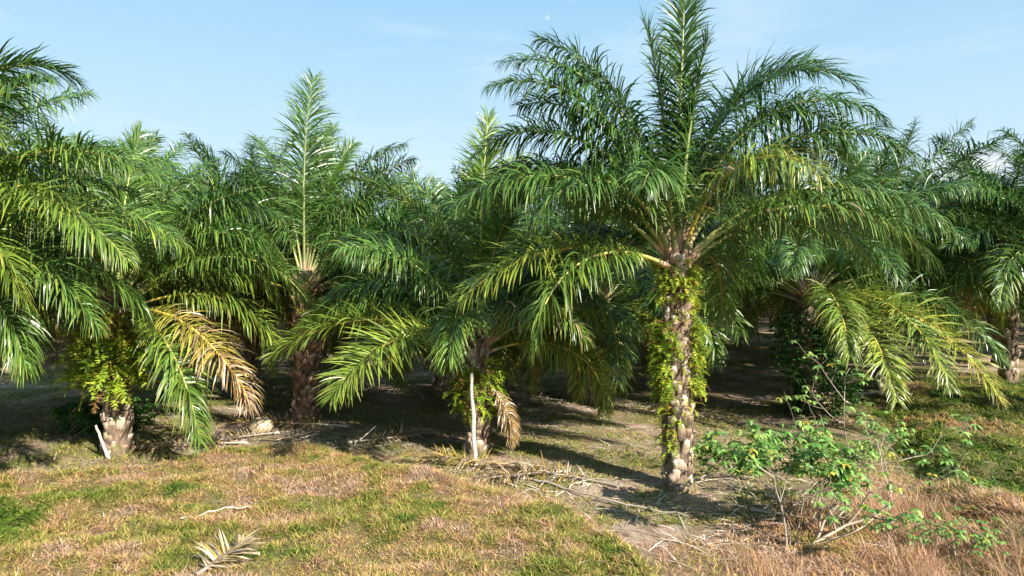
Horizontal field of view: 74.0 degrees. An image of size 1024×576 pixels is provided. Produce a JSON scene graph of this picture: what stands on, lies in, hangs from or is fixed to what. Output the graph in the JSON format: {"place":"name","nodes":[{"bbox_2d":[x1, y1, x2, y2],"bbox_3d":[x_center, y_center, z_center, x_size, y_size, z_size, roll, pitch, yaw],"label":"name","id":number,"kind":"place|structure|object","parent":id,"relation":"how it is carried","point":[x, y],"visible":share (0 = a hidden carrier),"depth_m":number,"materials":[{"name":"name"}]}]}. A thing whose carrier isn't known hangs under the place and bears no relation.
{"place":"outdoors","nodes":[
{"label":"outdoors","id":0,"kind":"place"},
{"bbox_2d":[0,306,1023,575],"bbox_3d":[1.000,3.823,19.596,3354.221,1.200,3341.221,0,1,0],"label":"ground","id":1,"kind":"structure","parent":0,"point":[734,396],"depth_m":16.99,"materials":[{"name":"soil"}]},
{"bbox_2d":[17,207,48,345],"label":"oil palm","id":2,"kind":"object","parent":1,"relation":"on","point":[42,344],"visible":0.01,"depth_m":41.25,"materials":[{"name":"green plant"}]},
{"bbox_2d":[0,504,72,540],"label":"bright weeds","id":3,"kind":"object","parent":1,"relation":"on","point":[10,519],"visible":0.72,"depth_m":11.38,"materials":[{"name":"green plant"}]},
{"bbox_2d":[0,125,75,377],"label":"oil palm","id":4,"kind":"object","parent":1,"relation":"on","point":[25,133],"visible":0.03,"depth_m":20.01,"materials":[{"name":"green plant"}]},
{"bbox_2d":[49,401,134,433],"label":"climbing shrub","id":5,"kind":"object","parent":1,"relation":"on","point":[62,415],"visible":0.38,"depth_m":18.98,"materials":[{"name":"green plant"}]},
{"bbox_2d":[0,37,194,387],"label":"oil palm","id":6,"kind":"object","parent":1,"relation":"on","point":[40,210],"visible":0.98,"depth_m":12.62,"materials":[{"name":"green plant"}]},
{"bbox_2d":[95,425,110,458],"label":"frond stalk","id":7,"kind":"object","parent":1,"relation":"on","point":[106,453],"visible":0.98,"depth_m":16.48,"materials":[{"name":"white wood"}]},
{"bbox_2d":[65,397,162,436],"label":"climbing shrub","id":8,"kind":"object","parent":1,"relation":"on","point":[84,419],"visible":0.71,"depth_m":18.62,"materials":[{"name":"green plant"}]},
{"bbox_2d":[33,168,237,361],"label":"oil palm","id":9,"kind":"object","parent":1,"relation":"on","point":[52,319],"visible":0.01,"depth_m":31.41,"materials":[{"name":"green plant"}]},
{"bbox_2d":[4,117,272,404],"bbox_3d":[-13.663,-0.622,22.738,11.034,9.703,10.856,0,1,0],"label":"oil palm","id":10,"kind":"object","parent":1,"relation":"on","point":[78,324],"visible":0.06,"depth_m":22.25,"materials":[{"name":"green plant"}]},
{"bbox_2d":[133,401,167,410],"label":"fallen frond","id":11,"kind":"object","parent":1,"relation":"on","point":[152,406],"visible":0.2,"depth_m":21.92,"materials":[{"name":"brown plant"}]},
{"bbox_2d":[0,118,316,458],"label":"oil palm","id":12,"kind":"object","parent":1,"relation":"on","point":[118,436],"visible":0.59,"depth_m":16.70,"materials":[{"name":"green plant"}]},
{"bbox_2d":[51,325,164,413],"bbox_3d":[-9.905,1.966,16.587,2.682,2.141,2.072,0,1,0],"label":"trunk fern","id":13,"kind":"object","parent":12,"relation":"attached to","point":[87,376],"visible":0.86,"depth_m":16.30,"materials":[{"name":"green plant"}]},
{"bbox_2d":[74,298,141,354],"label":"trunk fern","id":14,"kind":"object","parent":12,"relation":"attached to","point":[114,324],"visible":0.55,"depth_m":16.46,"materials":[{"name":"green plant"}]},
{"bbox_2d":[153,197,224,345],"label":"oil palm","id":15,"kind":"object","parent":1,"relation":"on","point":[163,321],"depth_m":40.91,"materials":[{"name":"green plant"}]},
{"bbox_2d":[132,433,246,453],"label":"fallen frond","id":16,"kind":"object","parent":1,"relation":"on","point":[173,441],"visible":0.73,"depth_m":17.28,"materials":[{"name":"beige plant"}]},
{"bbox_2d":[180,506,249,517],"bbox_3d":[-5.099,3.842,11.692,1.091,0.129,0.083,0,1,-20],"label":"stick","id":17,"kind":"object","parent":1,"relation":"on","point":[218,510],"visible":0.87,"depth_m":11.71,"materials":[{"name":"white wood"}]},
{"bbox_2d":[191,527,261,575],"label":"fallen frond","id":18,"kind":"object","parent":1,"relation":"on","point":[214,556],"visible":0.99,"depth_m":9.82,"materials":[{"name":"beige plant"}]},
{"bbox_2d":[174,426,279,451],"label":"fallen frond","id":19,"kind":"object","parent":1,"relation":"on","point":[234,435],"visible":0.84,"depth_m":17.93,"materials":[{"name":"brown plant"}]},
{"bbox_2d":[134,130,366,388],"bbox_3d":[-10.274,-0.850,25.769,10.884,9.912,10.466,0,1,0],"label":"oil palm","id":20,"kind":"object","parent":1,"relation":"on","point":[252,354],"visible":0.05,"depth_m":23.77,"materials":[{"name":"green plant"}]},
{"bbox_2d":[246,416,273,433],"bbox_3d":[-7.013,3.858,19.011,0.715,0.594,0.601,0,1,0],"label":"rock","id":21,"kind":"object","parent":1,"relation":"on","point":[258,424],"visible":0.72,"depth_m":18.80,"materials":[{"name":"beige stone"}]},
{"bbox_2d":[223,411,348,431],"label":"fallen frond","id":22,"kind":"object","parent":1,"relation":"on","point":[305,423],"visible":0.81,"depth_m":19.23,"materials":[{"name":"brown plant"}]},
{"bbox_2d":[208,168,376,363],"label":"oil palm","id":23,"kind":"object","parent":1,"relation":"on","point":[322,357],"visible":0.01,"depth_m":33.30,"materials":[{"name":"green plant"}]},
{"bbox_2d":[151,65,473,425],"bbox_3d":[-6.008,-1.334,21.063,10.167,11.084,7.967,0,1,0],"label":"oil palm","id":24,"kind":"object","parent":1,"relation":"on","point":[307,234],"visible":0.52,"depth_m":20.25,"materials":[{"name":"green plant"}]},
{"bbox_2d":[291,306,322,335],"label":"trunk fern","id":25,"kind":"object","parent":24,"relation":"attached to","point":[298,310],"visible":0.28,"depth_m":19.61,"materials":[{"name":"green plant"}]},
{"bbox_2d":[0,439,667,575],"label":"bank grass","id":26,"kind":"structure","parent":1,"relation":"on","point":[162,563],"depth_m":11.24,"materials":[{"name":"green plant"}]},
{"bbox_2d":[349,426,375,450],"bbox_3d":[-3.807,3.816,17.297,0.733,0.540,0.055,-1,2,-34],"label":"stick","id":27,"kind":"object","parent":1,"relation":"on","point":[362,437],"visible":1,"depth_m":17.27,"materials":[{"name":"grey wood"}]},
{"bbox_2d":[347,419,442,443],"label":"fallen frond","id":28,"kind":"object","parent":1,"relation":"on","point":[393,436],"visible":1,"depth_m":18.18,"materials":[{"name":"brown plant"}]},
{"bbox_2d":[283,152,550,396],"bbox_3d":[-2.822,-0.349,25.125,11.058,9.130,10.412,0,1,0],"label":"oil palm","id":29,"kind":"object","parent":1,"relation":"on","point":[439,384],"visible":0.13,"depth_m":22.99,"materials":[{"name":"green plant"}]},
{"bbox_2d":[254,103,660,455],"bbox_3d":[-1.545,-0.271,17.011,9.211,9.196,7.863,-1,2,-39],"label":"oil palm","id":30,"kind":"object","parent":1,"relation":"on","point":[472,335],"visible":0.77,"depth_m":16.24,"materials":[{"name":"green plant"}]},
{"bbox_2d":[443,356,511,425],"bbox_3d":[-0.782,2.491,16.529,1.780,1.734,1.156,0,1,-19],"label":"trunk fern","id":31,"kind":"object","parent":30,"relation":"attached to","point":[466,371],"visible":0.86,"depth_m":16.35,"materials":[{"name":"green plant"}]},
{"bbox_2d":[487,384,520,448],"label":"dead frond","id":32,"kind":"object","parent":30,"relation":"hanging from","point":[509,414],"visible":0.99,"depth_m":16.16,"materials":[{"name":"beige plant"}]},
{"bbox_2d":[490,389,522,443],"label":"dead frond","id":33,"kind":"object","parent":30,"relation":"hanging from","point":[512,416],"visible":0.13,"depth_m":16.60,"materials":[{"name":"brown plant"}]},
{"bbox_2d":[395,443,526,471],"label":"fallen frond","id":34,"kind":"object","parent":1,"relation":"on","point":[463,455],"visible":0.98,"depth_m":15.42,"materials":[{"name":"beige plant"}]},
{"bbox_2d":[0,357,926,573],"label":"frond rib litter","id":35,"kind":"object","parent":1,"relation":"on","point":[556,425],"visible":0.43,"depth_m":15.06,"materials":[{"name":"brown plant"}]},
{"bbox_2d":[470,373,477,465],"bbox_3d":[-0.905,3.100,15.895,0.125,2.174,0.655,0,1,-14],"label":"pole","id":36,"kind":"object","parent":1,"relation":"on","point":[473,434],"visible":0.91,"depth_m":15.87,"materials":[{"name":"white wood"}]},
{"bbox_2d":[427,388,525,398],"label":"fallen frond","id":37,"kind":"object","parent":1,"relation":"on","point":[461,393],"visible":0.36,"depth_m":24.71,"materials":[{"name":"brown plant"}]},
{"bbox_2d":[423,164,566,293],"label":"oil palm","id":38,"kind":"object","parent":1,"relation":"on","point":[458,172],"visible":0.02,"depth_m":32.23,"materials":[{"name":"green plant"}]},
{"bbox_2d":[0,343,994,527],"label":"ground weeds","id":39,"kind":"object","parent":1,"relation":"on","point":[427,448],"visible":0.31,"depth_m":18.70,"materials":[{"name":"green plant"}]},
{"bbox_2d":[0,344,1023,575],"bbox_3d":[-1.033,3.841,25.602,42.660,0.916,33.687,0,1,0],"label":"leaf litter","id":40,"kind":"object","parent":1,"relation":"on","point":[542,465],"visible":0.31,"depth_m":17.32,"materials":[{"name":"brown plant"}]},
{"bbox_2d":[465,453,566,485],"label":"fallen frond","id":41,"kind":"object","parent":1,"relation":"on","point":[502,474],"visible":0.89,"depth_m":14.61,"materials":[{"name":"beige plant"}]},
{"bbox_2d":[490,388,563,401],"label":"fallen frond","id":42,"kind":"object","parent":1,"relation":"on","point":[523,395],"visible":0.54,"depth_m":24.33,"materials":[{"name":"brown plant"}]},
{"bbox_2d":[478,453,618,487],"bbox_3d":[0.762,3.890,14.908,3.303,0.468,1.069,1,1,24],"label":"fallen frond","id":43,"kind":"object","parent":1,"relation":"on","point":[575,476],"visible":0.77,"depth_m":14.79,"materials":[{"name":"beige plant"}]},
{"bbox_2d":[529,477,599,497],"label":"branch","id":44,"kind":"object","parent":1,"relation":"on","point":[551,483],"visible":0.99,"depth_m":13.98,"materials":[{"name":"brown plant"}]},
{"bbox_2d":[444,190,752,406],"bbox_3d":[2.831,-0.132,22.917,9.939,8.835,10.866,-1,2,-27],"label":"oil palm","id":45,"kind":"object","parent":1,"relation":"on","point":[642,287],"visible":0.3,"depth_m":20.65,"materials":[{"name":"green plant"}]},
{"bbox_2d":[592,498,688,517],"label":"branch","id":46,"kind":"object","parent":1,"relation":"on","point":[615,501],"visible":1,"depth_m":12.91,"materials":[{"name":"brown plant"}]},
{"bbox_2d":[552,166,751,363],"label":"oil palm","id":47,"kind":"object","parent":1,"relation":"on","point":[648,324],"depth_m":33.78,"materials":[{"name":"green plant"}]},
{"bbox_2d":[552,128,807,323],"bbox_3d":[6.611,-1.049,27.519,10.296,10.346,10.760,0,1,0],"label":"oil palm","id":48,"kind":"object","parent":1,"relation":"on","point":[704,225],"visible":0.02,"depth_m":25.53,"materials":[{"name":"green plant"}]},
{"bbox_2d":[439,0,952,493],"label":"oil palm","id":49,"kind":"object","parent":1,"relation":"on","point":[653,194],"visible":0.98,"depth_m":13.69,"materials":[{"name":"green plant"}]},
{"bbox_2d":[642,316,683,408],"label":"trunk fern","id":50,"kind":"object","parent":49,"relation":"attached to","point":[661,348],"visible":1,"depth_m":13.76,"materials":[{"name":"green plant"}]},
{"bbox_2d":[651,405,679,463],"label":"trunk fern","id":51,"kind":"object","parent":49,"relation":"attached to","point":[660,411],"visible":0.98,"depth_m":13.83,"materials":[{"name":"green plant"}]},
{"bbox_2d":[649,256,704,308],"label":"trunk fern","id":52,"kind":"object","parent":49,"relation":"attached to","point":[689,279],"visible":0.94,"depth_m":13.71,"materials":[{"name":"green plant"}]},
{"bbox_2d":[665,294,703,432],"bbox_3d":[3.538,1.515,13.709,0.904,2.894,0.464,-1,1,-24],"label":"trunk fern","id":53,"kind":"object","parent":49,"relation":"attached to","point":[684,372],"visible":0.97,"depth_m":13.70,"materials":[{"name":"green plant"}]},
{"bbox_2d":[689,317,710,401],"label":"trunk fern","id":54,"kind":"object","parent":49,"relation":"attached to","point":[698,389],"visible":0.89,"depth_m":13.79,"materials":[{"name":"green plant"}]},
{"bbox_2d":[433,454,1023,575],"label":"dead grass","id":55,"kind":"structure","parent":1,"relation":"on","point":[885,571],"depth_m":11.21,"materials":[{"name":"brown plant"}]},
{"bbox_2d":[711,195,792,346],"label":"oil palm","id":56,"kind":"object","parent":1,"relation":"on","point":[741,343],"visible":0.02,"depth_m":37.92,"materials":[{"name":"green plant"}]},
{"bbox_2d":[692,419,867,552],"bbox_3d":[4.543,3.215,11.384,2.724,2.038,2.286,0,1,0],"label":"shrub","id":57,"kind":"object","parent":1,"relation":"on","point":[755,453],"visible":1,"depth_m":11.18,"materials":[{"name":"green plant"}]},
{"bbox_2d":[750,499,869,532],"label":"fallen frond","id":58,"kind":"object","parent":1,"relation":"on","point":[755,509],"visible":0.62,"depth_m":11.97,"materials":[{"name":"brown plant"}]},
{"bbox_2d":[762,312,862,419],"bbox_3d":[9.281,2.400,21.045,2.960,3.219,3.020,0,1,0],"label":"climbing shrub","id":59,"kind":"object","parent":1,"relation":"on","point":[794,372],"visible":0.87,"depth_m":20.69,"materials":[{"name":"green plant"}]},
{"bbox_2d":[778,396,847,408],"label":"fallen frond","id":60,"kind":"object","parent":1,"relation":"on","point":[820,398],"visible":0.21,"depth_m":22.65,"materials":[{"name":"brown plant"}]},
{"bbox_2d":[766,493,866,529],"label":"fallen frond","id":61,"kind":"object","parent":1,"relation":"on","point":[770,495],"visible":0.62,"depth_m":12.11,"materials":[{"name":"brown plant"}]},
{"bbox_2d":[711,161,946,361],"bbox_3d":[14.721,-1.120,32.702,11.779,10.306,11.368,-1,2,-43],"label":"oil palm","id":62,"kind":"object","parent":1,"relation":"on","point":[780,312],"visible":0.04,"depth_m":30.61,"materials":[{"name":"green plant"}]},
{"bbox_2d":[786,411,874,426],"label":"fallen frond","id":63,"kind":"object","parent":1,"relation":"on","point":[835,422],"visible":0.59,"depth_m":20.18,"materials":[{"name":"brown plant"}]},
{"bbox_2d":[659,134,1023,415],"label":"oil palm","id":64,"kind":"object","parent":1,"relation":"on","point":[787,266],"visible":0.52,"depth_m":19.24,"materials":[{"name":"green plant"}]},
{"bbox_2d":[790,179,934,346],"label":"oil palm","id":65,"kind":"object","parent":1,"relation":"on","point":[872,318],"depth_m":40.72,"materials":[{"name":"green plant"}]},
{"bbox_2d":[821,391,911,395],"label":"branch","id":66,"kind":"object","parent":1,"relation":"on","point":[866,393],"visible":0.5,"depth_m":24.00,"materials":[{"name":"brown plant"}]},
{"bbox_2d":[773,340,985,547],"bbox_3d":[5.758,2.631,11.543,3.609,3.221,3.851,-1,2,-40],"label":"shrub","id":67,"kind":"object","parent":1,"relation":"on","point":[857,458],"visible":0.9,"depth_m":11.19,"materials":[{"name":"green plant"}]},
{"bbox_2d":[762,116,1023,391],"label":"oil palm","id":68,"kind":"object","parent":1,"relation":"on","point":[883,164],"visible":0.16,"depth_m":24.10,"materials":[{"name":"green plant"}]},
{"bbox_2d":[846,370,1023,575],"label":"scrub grass","id":69,"kind":"structure","parent":1,"relation":"on","point":[996,435],"depth_m":18.11,"materials":[{"name":"green plant"}]},
{"bbox_2d":[893,506,1009,563],"bbox_3d":[7.016,3.942,10.824,1.618,0.958,0.950,1,1,26],"label":"shrub","id":70,"kind":"object","parent":1,"relation":"on","point":[959,534],"visible":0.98,"depth_m":10.78,"materials":[{"name":"green plant"}]},
{"bbox_2d":[893,131,1023,381],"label":"oil palm","id":71,"kind":"object","parent":1,"relation":"on","point":[1008,322],"visible":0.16,"depth_m":27.76,"materials":[{"name":"green plant"}]},
{"bbox_2d":[902,126,1023,325],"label":"oil palm","id":72,"kind":"object","parent":1,"relation":"on","point":[1002,264],"visible":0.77,"depth_m":20.59,"materials":[{"name":"green plant"}]},
{"bbox_2d":[925,170,1023,364],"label":"oil palm","id":73,"kind":"object","parent":1,"relation":"on","point":[996,337],"visible":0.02,"depth_m":32.96,"materials":[{"name":"green plant"}]},
{"bbox_2d":[946,217,1023,346],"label":"oil palm","id":74,"kind":"object","parent":1,"relation":"on","point":[990,323],"visible":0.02,"depth_m":41.23,"materials":[{"name":"green plant"}]},
{"bbox_2d":[0,0,1023,227],"label":"sky","id":75,"kind":"structure","parent":0,"point":[215,71],"materials":[{"name":"blue"}]}
]}

